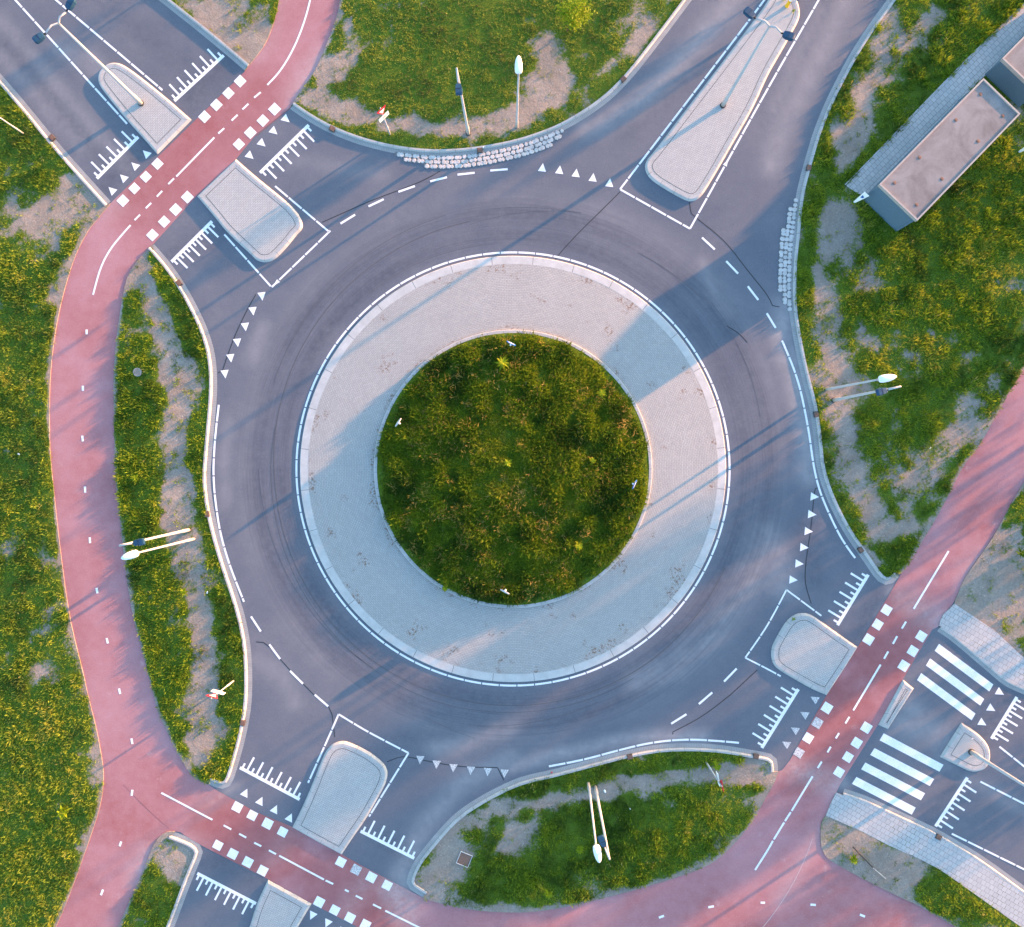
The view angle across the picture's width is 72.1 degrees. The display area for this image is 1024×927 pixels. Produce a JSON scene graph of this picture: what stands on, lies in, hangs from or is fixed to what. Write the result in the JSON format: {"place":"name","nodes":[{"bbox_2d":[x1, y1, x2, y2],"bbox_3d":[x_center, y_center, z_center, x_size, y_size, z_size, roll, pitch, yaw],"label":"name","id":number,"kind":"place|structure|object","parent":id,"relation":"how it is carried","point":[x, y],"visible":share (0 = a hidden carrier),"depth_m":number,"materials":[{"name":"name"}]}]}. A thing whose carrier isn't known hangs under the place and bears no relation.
{"place":"outdoors","nodes":[
{"label":"outdoors","id":0,"kind":"place"},
{"bbox_2d":[0,85,110,926],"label":"verge ground","id":1,"kind":"structure","parent":0,"point":[34,221],"depth_m":43.95,"materials":[{"name":"green plant"}]},
{"bbox_2d":[0,117,24,134],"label":"street lamp","id":2,"kind":"object","parent":1,"relation":"on","point":[13,126],"visible":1,"depth_m":42.98,"materials":[{"name":"grey metal"}]},
{"bbox_2d":[56,804,70,819],"bbox_3d":[-27.886,21.663,43.590,0.875,0.702,0.974,15,90,0],"label":"weed plant","id":3,"kind":"object","parent":1,"relation":"on","point":[61,812],"visible":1,"depth_m":43.63,"materials":[{"name":"green plant"}]},
{"bbox_2d":[122,839,185,926],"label":"grass","id":4,"kind":"structure","parent":0,"point":[135,900],"depth_m":43.91,"materials":[{"name":"green plant"}]},
{"bbox_2d":[118,831,193,926],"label":"verge ground","id":5,"kind":"structure","parent":0,"point":[182,855],"depth_m":43.94,"materials":[{"name":"green plant"}]},
{"bbox_2d":[113,245,243,783],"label":"verge ground","id":6,"kind":"structure","parent":0,"point":[201,618],"depth_m":43.95,"materials":[{"name":"green plant"}]},
{"bbox_2d":[130,474,138,481],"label":"weed plant","id":7,"kind":"object","parent":6,"relation":"on","point":[135,477],"visible":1,"depth_m":43.70,"materials":[{"name":"green plant"}]},
{"bbox_2d":[133,368,141,376],"bbox_3d":[-23.357,-5.696,43.939,0.540,0.162,0.540,0,90,0],"label":"manhole","id":8,"kind":"object","parent":6,"relation":"in","point":[137,372],"visible":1,"depth_m":43.86,"materials":[{"name":"concrete"}]},
{"bbox_2d":[119,527,190,545],"bbox_3d":[-19.604,4.104,40.120,1.436,7.963,0.380,-7,90,0],"label":"street lamp","id":9,"kind":"object","parent":6,"relation":"on","point":[139,542],"visible":1,"depth_m":39.12,"materials":[{"name":"metal"}]},
{"bbox_2d":[121,538,194,559],"bbox_3d":[-20.244,4.860,40.670,1.006,6.861,0.420,-17,90,0],"label":"street lamp","id":10,"kind":"object","parent":6,"relation":"on","point":[132,554],"visible":1,"depth_m":37.65,"materials":[{"name":"white metal"}]},
{"bbox_2d":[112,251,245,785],"bbox_3d":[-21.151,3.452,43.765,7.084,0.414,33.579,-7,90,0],"label":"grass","id":11,"kind":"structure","parent":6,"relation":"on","point":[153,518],"depth_m":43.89,"materials":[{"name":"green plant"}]},
{"bbox_2d":[179,588,187,594],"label":"weed plant","id":12,"kind":"object","parent":6,"relation":"on","point":[183,591],"visible":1,"depth_m":43.69,"materials":[{"name":"green plant"}]},
{"bbox_2d":[206,680,233,698],"bbox_3d":[-17.377,13.558,42.345,0.760,3.350,0.136,16,90,0],"label":"give way sign","id":13,"kind":"object","parent":6,"relation":"on","point":[217,692],"visible":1,"depth_m":41.52,"materials":[{"name":"white metal"}]},
{"bbox_2d":[172,0,278,70],"bbox_3d":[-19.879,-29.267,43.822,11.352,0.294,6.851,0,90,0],"label":"grass","id":14,"kind":"structure","parent":0,"point":[246,14],"depth_m":43.92,"materials":[{"name":"green plant"}]},
{"bbox_2d":[291,0,681,148],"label":"verge ground","id":15,"kind":"structure","parent":0,"point":[560,81],"depth_m":43.95,"materials":[{"name":"green plant"}]},
{"bbox_2d":[377,105,390,134],"bbox_3d":[-7.598,-20.531,42.345,0.760,3.350,0.136,-44,90,0],"label":"give way sign","id":16,"kind":"object","parent":15,"relation":"on","point":[384,116],"visible":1,"depth_m":41.52,"materials":[{"name":"white metal"}]},
{"bbox_2d":[455,68,470,135],"bbox_3d":[-2.733,-19.849,40.121,0.394,7.965,1.808,0,90,0],"label":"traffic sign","id":17,"kind":"object","parent":15,"relation":"on","point":[458,90],"visible":1,"depth_m":38.99,"materials":[{"name":"metal"}]},
{"bbox_2d":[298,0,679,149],"bbox_3d":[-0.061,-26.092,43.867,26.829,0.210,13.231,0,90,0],"label":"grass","id":18,"kind":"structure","parent":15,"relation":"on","point":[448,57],"depth_m":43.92,"materials":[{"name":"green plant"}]},
{"bbox_2d":[515,55,522,128],"bbox_3d":[0.351,-21.152,40.671,0.420,6.862,0.932,0,90,0],"label":"street lamp","id":19,"kind":"object","parent":15,"relation":"on","point":[518,66],"visible":1,"depth_m":37.54,"materials":[{"name":"white metal"}]},
{"bbox_2d":[554,0,594,31],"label":"tree","id":20,"kind":"object","parent":15,"relation":"on","point":[573,16],"visible":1,"depth_m":41.93,"materials":[{"name":"green plant"}]},
{"bbox_2d":[0,0,1023,926],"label":"road","id":21,"kind":"structure","parent":0,"point":[330,666],"depth_m":44.00,"materials":[{"name":"grey asphalt"}]},
{"bbox_2d":[0,74,110,205],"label":"kerb","id":22,"kind":"structure","parent":21,"relation":"on","point":[78,171],"depth_m":43.99,"materials":[{"name":"concrete"}]},
{"bbox_2d":[48,134,55,141],"bbox_3d":[-28.703,-20.331,43.944,0.300,0.152,0.360,-42,90,0],"label":"storm drain","id":23,"kind":"object","parent":22,"relation":"on","point":[51,137],"visible":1,"depth_m":43.87,"materials":[{"name":"metal"}]},
{"bbox_2d":[98,63,190,153],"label":"traffic island","id":24,"kind":"structure","parent":21,"relation":"on","point":[158,121],"depth_m":43.88,"materials":[{"name":"concrete"}]},
{"bbox_2d":[32,0,143,105],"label":"street lamp","id":25,"kind":"object","parent":24,"relation":"on","point":[38,38],"visible":1,"depth_m":36.77,"materials":[{"name":"metal"}]},
{"bbox_2d":[166,832,202,926],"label":"kerb","id":26,"kind":"structure","parent":21,"relation":"on","point":[195,847],"depth_m":43.99,"materials":[{"name":"concrete"}]},
{"bbox_2d":[148,244,251,788],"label":"kerb","id":27,"kind":"structure","parent":21,"relation":"on","point":[210,424],"depth_m":43.99,"materials":[{"name":"concrete"}]},
{"bbox_2d":[175,279,182,286],"bbox_3d":[-20.782,-11.258,43.944,0.300,0.152,0.360,-35,90,0],"label":"storm drain","id":28,"kind":"object","parent":27,"relation":"on","point":[178,282],"visible":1,"depth_m":43.87,"materials":[{"name":"metal"}]},
{"bbox_2d":[204,511,209,516],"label":"storm drain","id":29,"kind":"object","parent":27,"relation":"in","point":[207,513],"visible":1,"depth_m":43.87,"materials":[{"name":"metal"}]},
{"bbox_2d":[240,720,245,725],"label":"storm drain","id":30,"kind":"object","parent":27,"relation":"in","point":[242,722],"visible":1,"depth_m":43.87,"materials":[{"name":"metal"}]},
{"bbox_2d":[159,0,248,69],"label":"kerb","id":31,"kind":"structure","parent":21,"relation":"on","point":[207,34],"depth_m":43.99,"materials":[{"name":"concrete"}]},
{"bbox_2d":[197,160,302,261],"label":"traffic island","id":32,"kind":"structure","parent":21,"relation":"on","point":[257,218],"depth_m":43.88,"materials":[{"name":"concrete"}]},
{"bbox_2d":[250,880,311,926],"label":"traffic island","id":33,"kind":"structure","parent":21,"relation":"on","point":[278,906],"depth_m":43.88,"materials":[{"name":"concrete"}]},
{"bbox_2d":[293,741,387,853],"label":"traffic island","id":34,"kind":"structure","parent":21,"relation":"on","point":[348,784],"depth_m":43.88,"materials":[{"name":"concrete"}]},
{"bbox_2d":[395,129,563,168],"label":"stone paving","id":35,"kind":"structure","parent":21,"relation":"on","point":[472,160],"depth_m":43.96,"materials":[{"name":"grey stone"}]},
{"bbox_2d":[290,0,691,155],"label":"kerb","id":36,"kind":"structure","parent":21,"relation":"on","point":[616,88],"depth_m":43.99,"materials":[{"name":"concrete"}]},
{"bbox_2d":[329,125,334,132],"bbox_3d":[-11.217,-20.888,43.944,0.360,0.152,0.300,30,90,0],"label":"storm drain","id":37,"kind":"object","parent":36,"relation":"on","point":[331,128],"visible":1,"depth_m":43.87,"materials":[{"name":"metal"}]},
{"bbox_2d":[477,147,482,152],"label":"storm drain","id":38,"kind":"object","parent":36,"relation":"in","point":[479,150],"visible":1,"depth_m":43.87,"materials":[{"name":"metal"}]},
{"bbox_2d":[619,75,626,82],"bbox_3d":[6.928,-23.986,43.944,0.360,0.152,0.300,-45,90,0],"label":"storm drain","id":39,"kind":"object","parent":36,"relation":"in","point":[623,78],"visible":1,"depth_m":43.87,"materials":[{"name":"metal"}]},
{"bbox_2d":[406,743,777,896],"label":"kerb","id":40,"kind":"structure","parent":21,"relation":"on","point":[456,817],"depth_m":43.99,"materials":[{"name":"concrete"}]},
{"bbox_2d":[627,754,632,759],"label":"storm drain","id":41,"kind":"object","parent":40,"relation":"in","point":[629,756],"visible":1,"depth_m":43.87,"materials":[{"name":"metal"}]},
{"bbox_2d":[753,753,758,758],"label":"storm drain","id":42,"kind":"object","parent":40,"relation":"on","point":[755,756],"visible":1,"depth_m":43.87,"materials":[{"name":"metal"}]},
{"bbox_2d":[645,0,799,200],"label":"traffic island","id":43,"kind":"structure","parent":21,"relation":"on","point":[685,159],"depth_m":43.88,"materials":[{"name":"concrete"}]},
{"bbox_2d":[720,7,794,107],"bbox_3d":[13.069,-22.329,39.814,2.934,8.332,0.436,30,90,0],"label":"street lamp","id":44,"kind":"object","parent":43,"relation":"on","point":[749,12],"visible":1,"depth_m":36.16,"materials":[{"name":"metal"}]},
{"bbox_2d":[785,0,791,7],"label":"bollard","id":45,"kind":"object","parent":43,"relation":"on","point":[788,3],"visible":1,"depth_m":43.56,"materials":[{"name":"yellow plastic"}]},
{"bbox_2d":[778,198,797,310],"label":"stone paving","id":46,"kind":"structure","parent":21,"relation":"on","point":[784,268],"depth_m":43.96,"materials":[{"name":"grey stone"}]},
{"bbox_2d":[771,613,856,694],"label":"traffic island","id":47,"kind":"structure","parent":21,"relation":"on","point":[811,652],"depth_m":43.88,"materials":[{"name":"concrete"}]},
{"bbox_2d":[789,0,898,584],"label":"kerb","id":48,"kind":"structure","parent":21,"relation":"on","point":[879,576],"depth_m":43.99,"materials":[{"name":"concrete"}]},
{"bbox_2d":[806,164,811,170],"bbox_3d":[18.526,-18.449,43.944,0.300,0.152,0.360,12,90,0],"label":"storm drain","id":49,"kind":"object","parent":48,"relation":"in","point":[808,167],"visible":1,"depth_m":43.87,"materials":[{"name":"metal"}]},
{"bbox_2d":[813,411,818,417],"bbox_3d":[18.979,-3.075,43.944,0.300,0.152,0.360,-12,90,0],"label":"storm drain","id":50,"kind":"object","parent":48,"relation":"on","point":[815,413],"visible":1,"depth_m":43.87,"materials":[{"name":"metal"}]},
{"bbox_2d":[857,546,863,553],"bbox_3d":[21.760,5.388,43.944,0.300,0.152,0.360,-35,90,0],"label":"storm drain","id":51,"kind":"object","parent":48,"relation":"on","point":[860,549],"visible":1,"depth_m":43.87,"materials":[{"name":"metal"}]},
{"bbox_2d":[878,680,913,728],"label":"traffic island","id":52,"kind":"structure","parent":21,"relation":"on","point":[901,695],"depth_m":43.88,"materials":[{"name":"concrete"}]},
{"bbox_2d":[843,789,1023,893],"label":"kerb","id":53,"kind":"structure","parent":21,"relation":"on","point":[998,871],"depth_m":43.99,"materials":[{"name":"concrete"}]},
{"bbox_2d":[935,833,941,840],"bbox_3d":[26.606,23.309,43.944,0.360,0.152,0.300,28,90,0],"label":"storm drain","id":54,"kind":"object","parent":53,"relation":"on","point":[938,836],"visible":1,"depth_m":43.87,"materials":[{"name":"metal"}]},
{"bbox_2d":[940,723,989,771],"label":"traffic island","id":55,"kind":"structure","parent":21,"relation":"on","point":[961,743],"depth_m":43.88,"materials":[{"name":"concrete"}]},
{"bbox_2d":[968,749,1023,785],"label":"street lamp","id":56,"kind":"object","parent":55,"relation":"on","point":[975,754],"visible":1,"depth_m":41.79,"materials":[{"name":"metal"}]},
{"bbox_2d":[937,626,1023,693],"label":"kerb","id":57,"kind":"structure","parent":21,"relation":"on","point":[978,659],"depth_m":43.99,"materials":[{"name":"concrete"}]},
{"bbox_2d":[300,256,725,681],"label":"roundabout island","id":58,"kind":"structure","parent":0,"point":[390,591],"depth_m":43.87,"materials":[{"name":"concrete"}]},
{"bbox_2d":[375,329,649,606],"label":"grass","id":59,"kind":"structure","parent":58,"relation":"on","point":[600,551],"depth_m":43.29,"materials":[{"name":"green plant"}]},
{"bbox_2d":[494,356,511,371],"bbox_3d":[-0.530,-6.134,43.053,0.940,0.747,1.002,-34,90,0],"label":"weed plant","id":60,"kind":"object","parent":59,"relation":"on","point":[502,362],"visible":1,"depth_m":43.04,"materials":[{"name":"green plant"}]},
{"bbox_2d":[504,459,512,467],"bbox_3d":[-0.266,-0.004,42.868,0.590,0.475,0.589,6,90,0],"label":"weed plant","id":61,"kind":"object","parent":59,"relation":"on","point":[508,463],"visible":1,"depth_m":42.83,"materials":[{"name":"green plant"}]},
{"bbox_2d":[575,541,582,550],"bbox_3d":[4.078,5.077,43.161,0.621,0.485,0.601,9,90,0],"label":"weed plant","id":62,"kind":"object","parent":59,"relation":"on","point":[579,546],"visible":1,"depth_m":43.11,"materials":[{"name":"green plant"}]},
{"bbox_2d":[596,389,605,397],"bbox_3d":[5.488,-4.336,43.251,0.772,0.506,0.623,0,90,0],"label":"weed plant","id":63,"kind":"object","parent":59,"relation":"on","point":[601,393],"visible":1,"depth_m":43.25,"materials":[{"name":"green plant"}]},
{"bbox_2d":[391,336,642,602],"bbox_3d":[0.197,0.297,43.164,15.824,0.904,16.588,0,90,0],"label":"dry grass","id":64,"kind":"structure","parent":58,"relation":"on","point":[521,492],"depth_m":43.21,"materials":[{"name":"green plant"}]},
{"bbox_2d":[50,0,1023,926],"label":"bike path","id":65,"kind":"structure","parent":0,"point":[772,866],"depth_m":43.99,"materials":[{"name":"red asphalt"}]},
{"bbox_2d":[414,751,777,912],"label":"verge ground","id":66,"kind":"structure","parent":0,"point":[443,856],"depth_m":43.95,"materials":[{"name":"soil"}]},
{"bbox_2d":[456,851,472,867],"bbox_3d":[-2.971,24.707,43.955,0.800,0.110,0.800,22,90,0],"label":"access hatch","id":67,"kind":"object","parent":66,"relation":"in","point":[464,858],"visible":1,"depth_m":43.92,"materials":[{"name":"concrete"}]},
{"bbox_2d":[543,888,553,898],"bbox_3d":[2.277,26.778,43.681,0.727,0.519,0.616,18,90,0],"label":"weed plant","id":68,"kind":"object","parent":66,"relation":"on","point":[548,894],"visible":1,"depth_m":43.70,"materials":[{"name":"green plant"}]},
{"bbox_2d":[576,846,583,854],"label":"weed plant","id":69,"kind":"object","parent":66,"relation":"on","point":[579,849],"visible":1,"depth_m":43.72,"materials":[{"name":"green plant"}]},
{"bbox_2d":[416,751,769,910],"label":"grass","id":70,"kind":"structure","parent":66,"relation":"on","point":[658,855],"depth_m":43.89,"materials":[{"name":"green plant"}]},
{"bbox_2d":[587,782,601,862],"bbox_3d":[4.538,20.486,40.672,0.524,6.865,1.321,6,90,0],"label":"street lamp","id":71,"kind":"object","parent":66,"relation":"on","point":[597,851],"visible":1,"depth_m":37.95,"materials":[{"name":"white metal"}]},
{"bbox_2d":[593,784,609,859],"bbox_3d":[4.873,19.747,40.121,0.471,7.966,1.389,-29,90,0],"label":"street lamp","id":72,"kind":"object","parent":66,"relation":"on","point":[602,839],"visible":1,"depth_m":38.63,"materials":[{"name":"metal"}]},
{"bbox_2d":[705,762,723,791],"bbox_3d":[12.135,18.645,42.345,0.136,3.350,0.760,-9,90,0],"label":"give way sign","id":73,"kind":"object","parent":66,"relation":"on","point":[719,782],"visible":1,"depth_m":41.60,"materials":[{"name":"white metal"}]},
{"bbox_2d":[712,759,721,770],"bbox_3d":[12.731,18.758,43.656,0.739,0.570,0.701,28,90,0],"label":"weed plant","id":74,"kind":"object","parent":66,"relation":"on","point":[716,766],"visible":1,"depth_m":43.65,"materials":[{"name":"green plant"}]},
{"bbox_2d":[796,0,1023,576],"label":"verge ground","id":75,"kind":"structure","parent":0,"point":[840,217],"depth_m":43.95,"materials":[{"name":"green plant"}]},
{"bbox_2d":[825,374,896,390],"bbox_3d":[19.910,-4.518,40.671,0.933,6.862,0.453,0,90,0],"label":"street lamp","id":76,"kind":"object","parent":75,"relation":"on","point":[885,378],"visible":1,"depth_m":37.43,"materials":[{"name":"white metal"}]},
{"bbox_2d":[853,192,868,202],"bbox_3d":[21.384,-16.242,43.210,0.104,1.600,0.383,-35,90,0],"label":"sign board","id":77,"kind":"object","parent":75,"relation":"on","point":[862,196],"visible":1,"depth_m":42.92,"materials":[{"name":"white metal"}]},
{"bbox_2d":[831,386,900,402],"bbox_3d":[19.474,-3.825,40.119,1.529,7.963,0.370,-14,90,0],"label":"street lamp","id":78,"kind":"object","parent":75,"relation":"on","point":[880,391],"visible":1,"depth_m":39.22,"materials":[{"name":"metal"}]},
{"bbox_2d":[792,0,1023,577],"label":"grass","id":79,"kind":"structure","parent":75,"relation":"on","point":[933,212],"depth_m":43.88,"materials":[{"name":"green plant"}]},
{"bbox_2d":[863,78,1019,231],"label":"building","id":80,"kind":"structure","parent":75,"relation":"on","point":[935,162],"depth_m":41.70,"materials":[{"name":"concrete"}]},
{"bbox_2d":[985,35,1023,106],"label":"building","id":81,"kind":"structure","parent":75,"relation":"on","point":[1004,74],"depth_m":42.83,"materials":[{"name":"grey concrete"}]},
{"bbox_2d":[821,815,1019,926],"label":"verge ground","id":82,"kind":"structure","parent":0,"point":[884,859],"depth_m":43.95,"materials":[{"name":"soil"}]},
{"bbox_2d":[849,854,857,864],"bbox_3d":[21.209,24.577,43.672,0.582,0.537,0.739,15,90,0],"label":"weed plant","id":83,"kind":"object","parent":82,"relation":"on","point":[853,859],"visible":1,"depth_m":43.68,"materials":[{"name":"green plant"}]},
{"bbox_2d":[822,823,1018,926],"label":"grass","id":84,"kind":"structure","parent":0,"point":[948,898],"depth_m":43.90,"materials":[{"name":"green plant"}]},
{"bbox_2d":[853,847,885,878],"bbox_3d":[22.233,24.894,43.830,2.823,0.125,0.133,45,90,0],"label":"road sign post","id":85,"kind":"object","parent":84,"relation":"on","point":[867,861],"visible":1,"depth_m":43.81,"materials":[{"name":"metal"}]},
{"bbox_2d":[826,793,1023,926],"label":"pavement","id":86,"kind":"structure","parent":0,"point":[999,893],"depth_m":43.93,"materials":[{"name":"tile"}]},
{"bbox_2d":[846,5,1023,194],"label":"pavement","id":87,"kind":"structure","parent":0,"point":[936,107],"depth_m":43.91,"materials":[{"name":"tile"}]},
{"bbox_2d":[845,4,1023,184],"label":"kerb","id":88,"kind":"structure","parent":87,"relation":"on","point":[925,101],"depth_m":43.90,"materials":[{"name":"concrete"}]},
{"bbox_2d":[939,604,1023,686],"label":"pavement","id":89,"kind":"structure","parent":0,"point":[995,650],"depth_m":43.93,"materials":[{"name":"tile"}]},
{"bbox_2d":[954,483,1023,656],"bbox_3d":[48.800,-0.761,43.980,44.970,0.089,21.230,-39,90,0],"label":"verge ground","id":90,"kind":"structure","parent":0,"point":[1002,571],"depth_m":43.95,"materials":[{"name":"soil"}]},
{"bbox_2d":[1016,548,1023,557],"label":"weed plant","id":91,"kind":"object","parent":90,"relation":"on","point":[1021,553],"visible":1,"depth_m":43.63,"materials":[{"name":"green plant"}]}
]}

